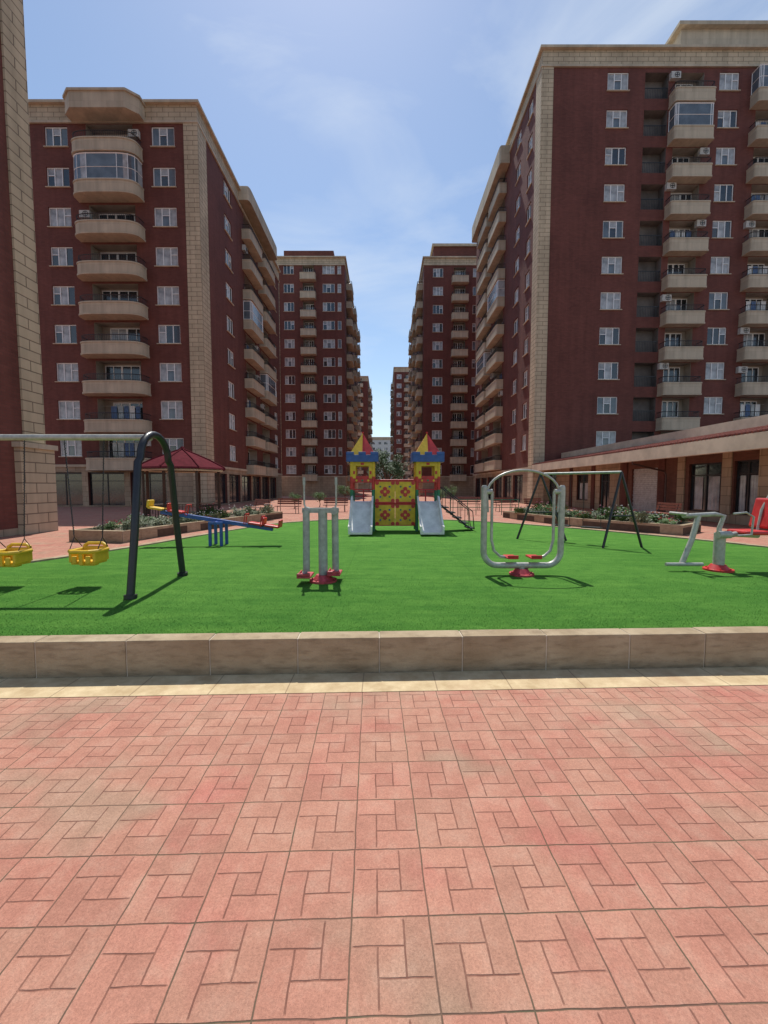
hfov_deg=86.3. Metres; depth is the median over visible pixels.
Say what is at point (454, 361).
balcony door
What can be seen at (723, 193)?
window
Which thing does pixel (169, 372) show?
window
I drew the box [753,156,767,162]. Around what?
balcony door
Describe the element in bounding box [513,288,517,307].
window
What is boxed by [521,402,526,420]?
window
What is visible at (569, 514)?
shrub
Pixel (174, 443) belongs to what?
window
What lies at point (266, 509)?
shrub
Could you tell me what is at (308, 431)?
balcony door
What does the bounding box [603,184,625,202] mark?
window
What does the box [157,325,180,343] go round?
window
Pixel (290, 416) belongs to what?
window
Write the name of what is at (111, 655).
stone kerb
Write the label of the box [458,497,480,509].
park bench
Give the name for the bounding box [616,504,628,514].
shrub
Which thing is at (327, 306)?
window
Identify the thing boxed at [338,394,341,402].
window
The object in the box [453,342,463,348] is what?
balcony door
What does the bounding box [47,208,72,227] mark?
window
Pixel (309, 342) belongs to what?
balcony door
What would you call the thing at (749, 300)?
balcony door
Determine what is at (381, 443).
apartment building
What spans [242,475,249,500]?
shop window
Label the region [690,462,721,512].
shop window
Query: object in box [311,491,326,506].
tree
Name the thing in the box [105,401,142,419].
balcony door
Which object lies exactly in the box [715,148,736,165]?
window
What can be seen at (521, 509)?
shrub
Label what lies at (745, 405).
balcony door
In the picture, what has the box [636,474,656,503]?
shop window
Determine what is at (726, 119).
window
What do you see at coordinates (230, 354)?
window
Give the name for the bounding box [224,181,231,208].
window
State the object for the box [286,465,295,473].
window
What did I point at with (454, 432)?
balcony door
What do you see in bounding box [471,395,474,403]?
window
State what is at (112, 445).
balcony door
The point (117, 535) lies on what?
planter
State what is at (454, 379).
balcony door
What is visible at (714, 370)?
window
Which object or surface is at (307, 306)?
balcony door
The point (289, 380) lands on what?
window
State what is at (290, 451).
window
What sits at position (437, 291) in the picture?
window
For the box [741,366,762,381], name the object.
balcony door
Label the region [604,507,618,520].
shrub
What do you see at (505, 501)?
park bench
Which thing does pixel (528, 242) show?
window
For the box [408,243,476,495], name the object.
apartment building
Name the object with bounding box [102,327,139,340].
balcony door
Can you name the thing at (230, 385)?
window
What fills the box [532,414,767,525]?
shop building
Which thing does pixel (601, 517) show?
shrub
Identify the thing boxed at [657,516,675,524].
shrub
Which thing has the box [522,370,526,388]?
window
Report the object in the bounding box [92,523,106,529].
shrub
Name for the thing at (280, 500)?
park bench
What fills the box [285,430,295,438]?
window
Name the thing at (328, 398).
window
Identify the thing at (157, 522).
shrub
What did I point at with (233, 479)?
shop window
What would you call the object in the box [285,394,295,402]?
window
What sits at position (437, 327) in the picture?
window
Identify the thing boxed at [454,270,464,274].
balcony door
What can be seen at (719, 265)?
window
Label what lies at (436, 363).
window
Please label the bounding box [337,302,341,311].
window
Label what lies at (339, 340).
window
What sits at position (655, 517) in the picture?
shrub
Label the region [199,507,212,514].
shrub
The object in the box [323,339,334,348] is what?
window
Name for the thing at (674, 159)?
balcony door
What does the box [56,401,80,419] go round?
window
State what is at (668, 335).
balcony door
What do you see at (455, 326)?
balcony door
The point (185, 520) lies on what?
shrub
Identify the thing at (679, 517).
shrub
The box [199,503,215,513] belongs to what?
shrub
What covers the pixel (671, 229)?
balcony door
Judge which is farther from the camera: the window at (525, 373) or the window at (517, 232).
the window at (517, 232)
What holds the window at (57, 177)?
in the apartment building at (158, 271)
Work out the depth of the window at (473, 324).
70.26 m
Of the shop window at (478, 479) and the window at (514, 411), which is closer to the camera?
the window at (514, 411)
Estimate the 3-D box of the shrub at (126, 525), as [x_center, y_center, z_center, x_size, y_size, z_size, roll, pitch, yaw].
[-8.025,0.411,12.897,0.606,0.425,0.631,2,4,27]
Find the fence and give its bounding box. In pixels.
[450,499,518,514]
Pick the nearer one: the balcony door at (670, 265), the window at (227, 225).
the balcony door at (670, 265)
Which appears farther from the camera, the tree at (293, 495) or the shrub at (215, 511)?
the tree at (293, 495)
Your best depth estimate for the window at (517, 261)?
41.71 m
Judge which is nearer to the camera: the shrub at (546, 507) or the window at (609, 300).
the shrub at (546, 507)
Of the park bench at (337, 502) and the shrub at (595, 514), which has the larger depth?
the park bench at (337, 502)
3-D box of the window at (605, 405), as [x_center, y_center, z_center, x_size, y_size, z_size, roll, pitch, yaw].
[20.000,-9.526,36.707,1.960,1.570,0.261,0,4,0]
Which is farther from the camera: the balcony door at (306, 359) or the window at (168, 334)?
the balcony door at (306, 359)
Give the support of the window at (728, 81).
in the apartment building at (620, 231)
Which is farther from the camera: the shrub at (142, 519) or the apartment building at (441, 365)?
the apartment building at (441, 365)
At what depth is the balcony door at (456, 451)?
72.35 m
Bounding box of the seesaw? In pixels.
[146,500,282,545]
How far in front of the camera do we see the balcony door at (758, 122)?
35.97 m
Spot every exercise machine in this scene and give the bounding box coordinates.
[296,477,341,583]
[480,469,565,577]
[665,496,767,572]
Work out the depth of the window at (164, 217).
32.70 m
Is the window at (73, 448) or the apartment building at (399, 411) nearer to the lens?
the window at (73, 448)
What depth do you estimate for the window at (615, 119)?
35.28 m
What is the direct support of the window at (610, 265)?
in the apartment building at (620, 231)
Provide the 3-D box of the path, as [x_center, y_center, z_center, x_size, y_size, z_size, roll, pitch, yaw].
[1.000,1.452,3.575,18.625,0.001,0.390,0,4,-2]
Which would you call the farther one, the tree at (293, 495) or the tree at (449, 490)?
the tree at (449, 490)
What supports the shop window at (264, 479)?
in the apartment building at (158, 271)
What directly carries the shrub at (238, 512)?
in the planter at (117, 535)
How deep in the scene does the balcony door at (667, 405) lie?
37.54 m
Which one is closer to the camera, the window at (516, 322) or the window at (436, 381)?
the window at (516, 322)
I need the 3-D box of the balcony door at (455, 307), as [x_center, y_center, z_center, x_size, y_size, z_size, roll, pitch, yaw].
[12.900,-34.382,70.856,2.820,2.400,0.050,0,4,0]
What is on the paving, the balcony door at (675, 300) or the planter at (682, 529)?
the planter at (682, 529)
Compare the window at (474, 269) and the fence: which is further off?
the window at (474, 269)
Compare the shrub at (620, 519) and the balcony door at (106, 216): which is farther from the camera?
the balcony door at (106, 216)
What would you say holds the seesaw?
on the grass at (248, 556)
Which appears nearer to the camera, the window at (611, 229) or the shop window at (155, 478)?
the shop window at (155, 478)
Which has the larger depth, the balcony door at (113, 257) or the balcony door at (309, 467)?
the balcony door at (309, 467)
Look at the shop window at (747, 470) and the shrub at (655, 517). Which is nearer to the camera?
the shrub at (655, 517)
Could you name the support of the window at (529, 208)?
in the apartment building at (620, 231)
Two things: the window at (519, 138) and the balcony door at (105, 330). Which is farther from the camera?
the window at (519, 138)
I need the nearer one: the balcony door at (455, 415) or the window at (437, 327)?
the window at (437, 327)
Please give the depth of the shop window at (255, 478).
47.62 m
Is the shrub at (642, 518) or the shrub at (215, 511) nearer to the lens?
the shrub at (642, 518)
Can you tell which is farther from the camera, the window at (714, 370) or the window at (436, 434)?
the window at (436, 434)
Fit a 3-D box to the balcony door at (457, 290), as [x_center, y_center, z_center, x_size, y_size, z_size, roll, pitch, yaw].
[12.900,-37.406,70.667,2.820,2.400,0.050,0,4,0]
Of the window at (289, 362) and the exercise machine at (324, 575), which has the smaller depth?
the exercise machine at (324, 575)
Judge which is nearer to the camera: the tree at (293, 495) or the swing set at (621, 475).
the swing set at (621, 475)
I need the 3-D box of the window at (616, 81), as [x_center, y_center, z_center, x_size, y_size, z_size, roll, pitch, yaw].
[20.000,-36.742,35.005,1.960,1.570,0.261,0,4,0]
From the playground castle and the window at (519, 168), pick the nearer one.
the playground castle
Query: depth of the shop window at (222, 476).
37.66 m
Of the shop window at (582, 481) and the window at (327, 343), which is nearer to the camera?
the shop window at (582, 481)
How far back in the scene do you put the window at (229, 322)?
39.31 m
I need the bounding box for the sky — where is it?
[23,0,767,436]
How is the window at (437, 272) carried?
in the apartment building at (441, 365)
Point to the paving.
(510, 857)
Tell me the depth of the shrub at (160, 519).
14.15 m
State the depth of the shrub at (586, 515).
16.94 m
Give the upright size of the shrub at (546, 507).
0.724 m
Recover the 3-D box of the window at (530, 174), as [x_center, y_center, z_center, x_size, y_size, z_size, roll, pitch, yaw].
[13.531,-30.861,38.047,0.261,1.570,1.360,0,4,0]
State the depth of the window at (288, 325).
69.29 m
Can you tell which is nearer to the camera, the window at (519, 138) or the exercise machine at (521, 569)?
the exercise machine at (521, 569)
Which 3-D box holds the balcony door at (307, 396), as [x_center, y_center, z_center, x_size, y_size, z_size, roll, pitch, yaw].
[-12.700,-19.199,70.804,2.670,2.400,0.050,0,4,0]
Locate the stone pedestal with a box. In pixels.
[11,441,57,534]
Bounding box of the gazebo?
[141,446,224,517]
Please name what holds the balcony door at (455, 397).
in the apartment building at (441, 365)
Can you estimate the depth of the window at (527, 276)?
38.87 m
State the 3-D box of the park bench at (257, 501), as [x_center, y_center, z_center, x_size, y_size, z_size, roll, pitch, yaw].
[-7.349,-0.286,24.090,1.600,0.929,0.599,3,5,40]
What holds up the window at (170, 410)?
in the apartment building at (158, 271)
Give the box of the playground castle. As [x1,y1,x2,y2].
[346,432,474,534]
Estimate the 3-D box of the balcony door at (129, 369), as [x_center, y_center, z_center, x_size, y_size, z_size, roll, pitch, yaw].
[-21.600,-11.150,34.236,4.470,2.400,0.050,0,4,0]
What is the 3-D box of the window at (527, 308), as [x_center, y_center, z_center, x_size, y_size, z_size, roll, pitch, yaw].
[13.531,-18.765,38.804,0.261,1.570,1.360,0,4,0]
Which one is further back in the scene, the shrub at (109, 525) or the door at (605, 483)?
the door at (605, 483)
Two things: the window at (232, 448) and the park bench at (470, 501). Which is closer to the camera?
the park bench at (470, 501)
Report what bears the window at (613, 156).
in the apartment building at (620, 231)
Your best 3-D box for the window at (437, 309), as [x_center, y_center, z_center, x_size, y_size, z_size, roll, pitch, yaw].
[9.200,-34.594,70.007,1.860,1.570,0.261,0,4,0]
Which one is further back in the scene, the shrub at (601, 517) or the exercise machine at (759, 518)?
the shrub at (601, 517)
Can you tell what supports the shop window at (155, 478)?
in the apartment building at (158, 271)
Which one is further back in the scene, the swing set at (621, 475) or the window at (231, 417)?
the window at (231, 417)
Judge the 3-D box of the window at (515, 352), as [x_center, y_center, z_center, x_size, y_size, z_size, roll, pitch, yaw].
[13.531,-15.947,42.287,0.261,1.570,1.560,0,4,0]
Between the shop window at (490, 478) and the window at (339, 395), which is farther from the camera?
the window at (339, 395)
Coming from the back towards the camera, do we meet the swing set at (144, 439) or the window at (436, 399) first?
the window at (436, 399)
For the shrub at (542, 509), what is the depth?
19.34 m
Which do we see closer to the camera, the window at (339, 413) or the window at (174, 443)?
the window at (174, 443)
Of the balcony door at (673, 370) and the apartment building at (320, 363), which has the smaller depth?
the balcony door at (673, 370)
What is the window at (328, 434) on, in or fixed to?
in the apartment building at (320, 363)
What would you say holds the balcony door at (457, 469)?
in the apartment building at (441, 365)
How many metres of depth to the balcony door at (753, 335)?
37.16 m
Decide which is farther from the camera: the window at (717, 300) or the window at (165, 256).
the window at (717, 300)
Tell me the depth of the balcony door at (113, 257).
33.63 m
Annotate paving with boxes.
[0,491,767,1023]
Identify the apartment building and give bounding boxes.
[0,0,45,536]
[28,87,281,506]
[276,251,360,495]
[358,376,372,491]
[371,437,392,488]
[390,367,410,478]
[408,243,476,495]
[472,20,767,504]
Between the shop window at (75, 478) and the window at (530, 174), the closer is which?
the shop window at (75, 478)
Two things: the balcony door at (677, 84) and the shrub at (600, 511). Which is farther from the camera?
the balcony door at (677, 84)
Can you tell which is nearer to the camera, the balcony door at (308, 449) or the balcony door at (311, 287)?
the balcony door at (311, 287)
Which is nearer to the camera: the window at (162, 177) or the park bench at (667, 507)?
the park bench at (667, 507)
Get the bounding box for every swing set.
[0,431,187,599]
[516,471,642,547]
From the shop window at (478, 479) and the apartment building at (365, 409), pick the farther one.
the apartment building at (365, 409)
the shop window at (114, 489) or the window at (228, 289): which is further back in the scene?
the window at (228, 289)
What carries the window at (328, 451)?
in the apartment building at (320, 363)
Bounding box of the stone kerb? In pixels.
[0,519,767,678]
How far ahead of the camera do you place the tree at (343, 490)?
43.86 m
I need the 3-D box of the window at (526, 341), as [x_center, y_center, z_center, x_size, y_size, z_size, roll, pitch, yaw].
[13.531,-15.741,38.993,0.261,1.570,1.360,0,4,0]
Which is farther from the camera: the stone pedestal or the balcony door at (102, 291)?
the balcony door at (102, 291)
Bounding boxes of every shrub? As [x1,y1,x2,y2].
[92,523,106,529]
[101,519,120,529]
[119,519,142,530]
[128,515,153,527]
[150,515,172,525]
[150,519,167,525]
[180,517,197,522]
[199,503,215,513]
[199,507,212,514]
[209,510,221,517]
[212,507,229,518]
[229,505,247,516]
[258,502,274,513]
[514,506,525,512]
[532,501,549,513]
[535,508,546,514]
[536,501,551,511]
[565,511,574,517]
[571,508,580,517]
[575,512,594,518]
[590,505,610,517]
[590,509,601,518]
[596,513,611,519]
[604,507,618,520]
[615,511,627,520]
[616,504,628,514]
[628,511,648,522]
[647,511,668,522]
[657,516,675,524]
[670,515,692,523]
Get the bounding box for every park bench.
[250,499,270,509]
[274,498,301,513]
[323,498,347,511]
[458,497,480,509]
[494,497,517,511]
[524,498,542,508]
[648,502,681,517]
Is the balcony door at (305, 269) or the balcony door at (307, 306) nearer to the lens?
the balcony door at (305, 269)
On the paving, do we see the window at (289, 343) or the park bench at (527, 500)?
the park bench at (527, 500)
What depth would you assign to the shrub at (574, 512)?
18.52 m
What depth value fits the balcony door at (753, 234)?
36.57 m
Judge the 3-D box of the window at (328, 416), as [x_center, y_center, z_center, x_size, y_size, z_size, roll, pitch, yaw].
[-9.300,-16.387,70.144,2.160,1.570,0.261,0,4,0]
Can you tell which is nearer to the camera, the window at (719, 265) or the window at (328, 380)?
the window at (719, 265)
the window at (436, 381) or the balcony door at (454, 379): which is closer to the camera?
the window at (436, 381)
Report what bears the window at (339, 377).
in the apartment building at (320, 363)
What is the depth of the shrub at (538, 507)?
20.75 m
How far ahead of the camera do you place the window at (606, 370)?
36.60 m
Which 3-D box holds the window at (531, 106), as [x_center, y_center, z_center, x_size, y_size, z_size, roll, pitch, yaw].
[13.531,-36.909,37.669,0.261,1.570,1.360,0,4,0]
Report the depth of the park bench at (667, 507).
18.96 m
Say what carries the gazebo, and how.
on the paving
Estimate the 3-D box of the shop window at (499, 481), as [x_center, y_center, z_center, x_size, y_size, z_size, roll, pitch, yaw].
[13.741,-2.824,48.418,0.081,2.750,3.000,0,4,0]
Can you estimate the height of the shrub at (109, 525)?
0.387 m
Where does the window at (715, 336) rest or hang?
in the apartment building at (620, 231)
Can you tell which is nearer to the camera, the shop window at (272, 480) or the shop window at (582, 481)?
the shop window at (582, 481)
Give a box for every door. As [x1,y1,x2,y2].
[95,134,128,137]
[97,212,135,220]
[98,251,136,261]
[100,289,138,301]
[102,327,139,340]
[103,364,141,380]
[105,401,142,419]
[106,440,138,457]
[304,268,313,271]
[304,285,313,289]
[304,304,313,309]
[304,322,313,327]
[304,340,314,346]
[305,358,314,364]
[305,376,314,382]
[305,394,314,401]
[305,412,314,419]
[305,429,315,438]
[306,447,315,456]
[306,464,315,473]
[452,413,462,420]
[452,430,462,438]
[452,448,462,455]
[452,465,462,474]
[453,324,463,330]
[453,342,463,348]
[453,360,463,366]
[453,378,463,384]
[453,395,462,402]
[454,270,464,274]
[454,288,464,292]
[454,306,463,311]
[601,474,609,508]
[661,400,681,416]
[663,366,683,381]
[664,332,684,346]
[666,297,686,310]
[667,263,687,273]
[669,227,690,237]
[670,192,691,200]
[672,156,692,162]
[675,83,695,86]
[739,400,763,417]
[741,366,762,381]
[743,332,764,346]
[745,297,766,310]
[747,263,767,273]
[749,227,767,237]
[751,192,767,200]
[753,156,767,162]
[755,120,767,125]
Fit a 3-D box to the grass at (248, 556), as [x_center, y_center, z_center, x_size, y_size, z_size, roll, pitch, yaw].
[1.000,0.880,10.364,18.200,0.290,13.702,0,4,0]
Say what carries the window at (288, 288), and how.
in the apartment building at (320, 363)
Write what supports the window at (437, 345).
in the apartment building at (441, 365)
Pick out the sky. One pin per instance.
(371, 133)
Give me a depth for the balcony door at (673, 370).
37.36 m
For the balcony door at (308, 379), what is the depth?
70.57 m
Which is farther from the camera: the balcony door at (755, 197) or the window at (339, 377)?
the window at (339, 377)
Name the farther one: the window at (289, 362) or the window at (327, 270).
the window at (289, 362)
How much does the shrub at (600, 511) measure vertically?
0.670 m
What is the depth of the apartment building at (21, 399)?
13.96 m
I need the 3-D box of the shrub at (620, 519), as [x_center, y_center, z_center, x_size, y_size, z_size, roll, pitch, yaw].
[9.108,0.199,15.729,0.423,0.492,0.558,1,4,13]
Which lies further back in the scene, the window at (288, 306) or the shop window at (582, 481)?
the window at (288, 306)
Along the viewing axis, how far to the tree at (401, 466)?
55.70 m
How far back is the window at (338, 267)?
68.71 m
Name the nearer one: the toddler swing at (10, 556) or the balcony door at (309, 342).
the toddler swing at (10, 556)
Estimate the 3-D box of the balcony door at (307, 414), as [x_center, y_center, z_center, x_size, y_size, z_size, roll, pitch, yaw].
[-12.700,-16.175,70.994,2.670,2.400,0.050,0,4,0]
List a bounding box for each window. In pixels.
[43,127,68,146]
[45,168,70,187]
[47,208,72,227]
[49,247,73,266]
[51,286,75,305]
[53,325,77,343]
[55,363,78,381]
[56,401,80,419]
[56,472,82,504]
[58,440,82,456]
[89,472,124,504]
[131,472,166,504]
[150,127,174,146]
[151,168,176,187]
[153,208,177,227]
[154,247,178,266]
[156,286,179,305]
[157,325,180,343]
[158,363,182,381]
[159,401,183,419]
[162,438,183,453]
[215,473,225,503]
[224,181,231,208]
[224,214,232,240]
[225,248,233,273]
[226,282,233,305]
[227,316,234,337]
[227,348,234,368]
[228,381,235,400]
[229,413,236,431]
[229,474,238,502]
[230,445,236,461]
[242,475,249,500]
[253,476,258,499]
[262,477,267,498]
[270,477,274,497]
[283,266,293,274]
[283,302,294,311]
[284,284,293,292]
[284,321,293,329]
[284,339,294,348]
[284,358,294,366]
[284,376,294,384]
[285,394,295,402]
[285,412,295,420]
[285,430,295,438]
[286,447,295,456]
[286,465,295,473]
[322,266,334,274]
[322,302,334,311]
[323,284,334,292]
[323,321,334,329]
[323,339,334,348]
[323,358,335,366]
[323,376,335,384]
[323,394,335,402]
[323,412,335,420]
[323,430,335,438]
[324,447,335,456]
[324,465,335,473]
[337,266,341,274]
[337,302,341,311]
[337,339,341,348]
[338,358,341,366]
[338,376,341,384]
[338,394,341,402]
[338,412,341,420]
[338,447,342,456]
[432,359,441,367]
[432,377,441,385]
[432,395,441,403]
[432,413,441,421]
[432,430,441,438]
[433,268,443,277]
[433,287,443,295]
[433,305,442,313]
[433,323,442,331]
[433,341,441,349]
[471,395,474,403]
[472,323,475,331]
[473,268,475,277]
[477,478,479,496]
[489,477,493,498]
[496,476,501,497]
[505,475,511,497]
[510,409,515,425]
[511,379,515,396]
[511,439,514,453]
[512,318,517,337]
[512,349,516,366]
[513,257,518,277]
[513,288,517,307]
[514,195,519,216]
[514,225,519,247]
[514,475,522,501]
[515,131,520,154]
[515,162,520,186]
[520,435,525,451]
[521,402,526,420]
[522,338,527,356]
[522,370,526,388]
[523,304,528,324]
[524,238,529,259]
[524,271,529,292]
[525,204,530,226]
[526,133,532,159]
[526,169,531,193]
[527,100,532,125]
[549,475,555,503]
[578,474,587,499]
[596,397,617,414]
[596,431,615,445]
[597,362,619,379]
[599,328,620,344]
[600,292,621,309]
[601,257,623,274]
[602,221,624,238]
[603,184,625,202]
[604,148,626,165]
[605,111,628,128]
[607,73,629,90]
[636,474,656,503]
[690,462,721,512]
[703,397,722,414]
[704,362,725,379]
[706,328,727,344]
[708,292,729,309]
[709,257,731,274]
[711,221,732,238]
[713,184,734,202]
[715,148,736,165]
[716,111,738,128]
[718,73,740,90]
[735,459,758,514]
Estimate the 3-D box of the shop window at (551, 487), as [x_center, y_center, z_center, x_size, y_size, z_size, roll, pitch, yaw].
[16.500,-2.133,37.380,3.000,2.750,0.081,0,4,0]
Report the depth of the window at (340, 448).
70.60 m
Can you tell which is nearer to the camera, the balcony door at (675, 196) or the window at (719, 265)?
the window at (719, 265)
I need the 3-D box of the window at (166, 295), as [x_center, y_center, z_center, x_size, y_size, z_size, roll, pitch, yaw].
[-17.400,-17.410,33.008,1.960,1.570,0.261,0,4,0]
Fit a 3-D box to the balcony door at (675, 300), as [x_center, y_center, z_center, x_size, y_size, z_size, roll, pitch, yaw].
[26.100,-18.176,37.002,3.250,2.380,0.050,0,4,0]
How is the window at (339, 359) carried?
in the apartment building at (320, 363)
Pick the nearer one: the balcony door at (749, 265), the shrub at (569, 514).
the shrub at (569, 514)
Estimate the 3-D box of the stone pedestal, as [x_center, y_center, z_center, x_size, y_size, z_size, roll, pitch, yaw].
[-13.000,-0.843,14.751,1.400,3.200,1.610,0,4,0]
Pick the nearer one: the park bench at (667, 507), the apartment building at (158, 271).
the park bench at (667, 507)
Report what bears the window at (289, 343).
in the apartment building at (320, 363)
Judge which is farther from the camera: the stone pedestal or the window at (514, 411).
the window at (514, 411)
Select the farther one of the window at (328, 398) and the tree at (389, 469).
the window at (328, 398)
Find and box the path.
[0,667,767,697]
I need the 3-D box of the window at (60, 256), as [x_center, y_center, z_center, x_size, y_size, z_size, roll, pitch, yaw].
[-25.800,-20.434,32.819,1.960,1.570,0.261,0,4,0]
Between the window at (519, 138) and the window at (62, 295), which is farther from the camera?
the window at (519, 138)
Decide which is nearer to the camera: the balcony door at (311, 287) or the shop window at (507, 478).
the shop window at (507, 478)
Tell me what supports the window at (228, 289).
in the apartment building at (158, 271)
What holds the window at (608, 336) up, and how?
in the apartment building at (620, 231)
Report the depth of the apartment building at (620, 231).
35.99 m
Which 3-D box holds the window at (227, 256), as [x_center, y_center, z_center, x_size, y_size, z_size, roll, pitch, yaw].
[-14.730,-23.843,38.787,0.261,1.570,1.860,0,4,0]
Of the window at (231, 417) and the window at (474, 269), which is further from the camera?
the window at (474, 269)
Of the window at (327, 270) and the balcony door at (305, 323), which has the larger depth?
the balcony door at (305, 323)
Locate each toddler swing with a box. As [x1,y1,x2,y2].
[0,440,32,566]
[64,440,109,565]
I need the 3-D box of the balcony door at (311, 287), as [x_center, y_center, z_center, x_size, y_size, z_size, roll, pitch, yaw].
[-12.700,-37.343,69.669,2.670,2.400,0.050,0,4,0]
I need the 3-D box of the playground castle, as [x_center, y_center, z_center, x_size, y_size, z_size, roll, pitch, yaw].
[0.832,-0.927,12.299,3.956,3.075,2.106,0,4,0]
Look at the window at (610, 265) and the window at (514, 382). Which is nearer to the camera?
the window at (610, 265)
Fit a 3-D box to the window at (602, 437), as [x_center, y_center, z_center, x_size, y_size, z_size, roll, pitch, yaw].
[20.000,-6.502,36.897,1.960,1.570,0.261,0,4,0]
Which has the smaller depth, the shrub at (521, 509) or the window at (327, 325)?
the shrub at (521, 509)
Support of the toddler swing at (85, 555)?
hanging from the swing set at (144, 439)
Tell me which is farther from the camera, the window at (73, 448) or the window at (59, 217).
the window at (73, 448)
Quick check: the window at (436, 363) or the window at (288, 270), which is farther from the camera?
the window at (436, 363)
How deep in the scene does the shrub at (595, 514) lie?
17.16 m
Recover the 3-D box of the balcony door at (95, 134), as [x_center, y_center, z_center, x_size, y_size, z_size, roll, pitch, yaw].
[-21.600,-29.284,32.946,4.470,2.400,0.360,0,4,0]
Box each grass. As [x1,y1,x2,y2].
[0,520,767,635]
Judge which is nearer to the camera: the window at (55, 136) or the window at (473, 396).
the window at (55, 136)
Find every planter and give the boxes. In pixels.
[69,511,282,542]
[503,511,700,535]
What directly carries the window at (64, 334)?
in the apartment building at (158, 271)
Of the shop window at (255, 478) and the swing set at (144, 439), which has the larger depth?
the shop window at (255, 478)
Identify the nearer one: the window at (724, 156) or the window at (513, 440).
the window at (724, 156)
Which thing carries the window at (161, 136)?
in the apartment building at (158, 271)
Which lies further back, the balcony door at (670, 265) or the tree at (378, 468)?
the tree at (378, 468)
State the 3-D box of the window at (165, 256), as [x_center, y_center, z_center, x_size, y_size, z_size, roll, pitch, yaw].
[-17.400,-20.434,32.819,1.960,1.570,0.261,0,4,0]
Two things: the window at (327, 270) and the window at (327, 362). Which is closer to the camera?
the window at (327, 270)
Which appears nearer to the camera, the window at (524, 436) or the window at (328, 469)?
the window at (524, 436)
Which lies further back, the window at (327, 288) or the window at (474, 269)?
the window at (474, 269)
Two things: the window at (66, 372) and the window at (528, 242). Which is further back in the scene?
the window at (528, 242)
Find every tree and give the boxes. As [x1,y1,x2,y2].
[289,492,301,508]
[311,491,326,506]
[337,485,349,499]
[367,448,404,478]
[368,464,382,478]
[390,459,407,477]
[443,485,456,499]
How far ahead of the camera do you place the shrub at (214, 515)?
16.79 m
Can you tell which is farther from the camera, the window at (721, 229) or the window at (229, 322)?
the window at (229, 322)
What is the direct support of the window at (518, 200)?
in the apartment building at (620, 231)
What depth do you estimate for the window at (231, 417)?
39.89 m
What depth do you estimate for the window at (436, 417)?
71.22 m
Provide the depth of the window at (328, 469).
70.81 m
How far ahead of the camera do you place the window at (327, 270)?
68.71 m
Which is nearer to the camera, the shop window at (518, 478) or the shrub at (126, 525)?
the shrub at (126, 525)
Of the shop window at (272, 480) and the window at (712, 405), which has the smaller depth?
the window at (712, 405)
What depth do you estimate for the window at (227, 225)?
38.70 m
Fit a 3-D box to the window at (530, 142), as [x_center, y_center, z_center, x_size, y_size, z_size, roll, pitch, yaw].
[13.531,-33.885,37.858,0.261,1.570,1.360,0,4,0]

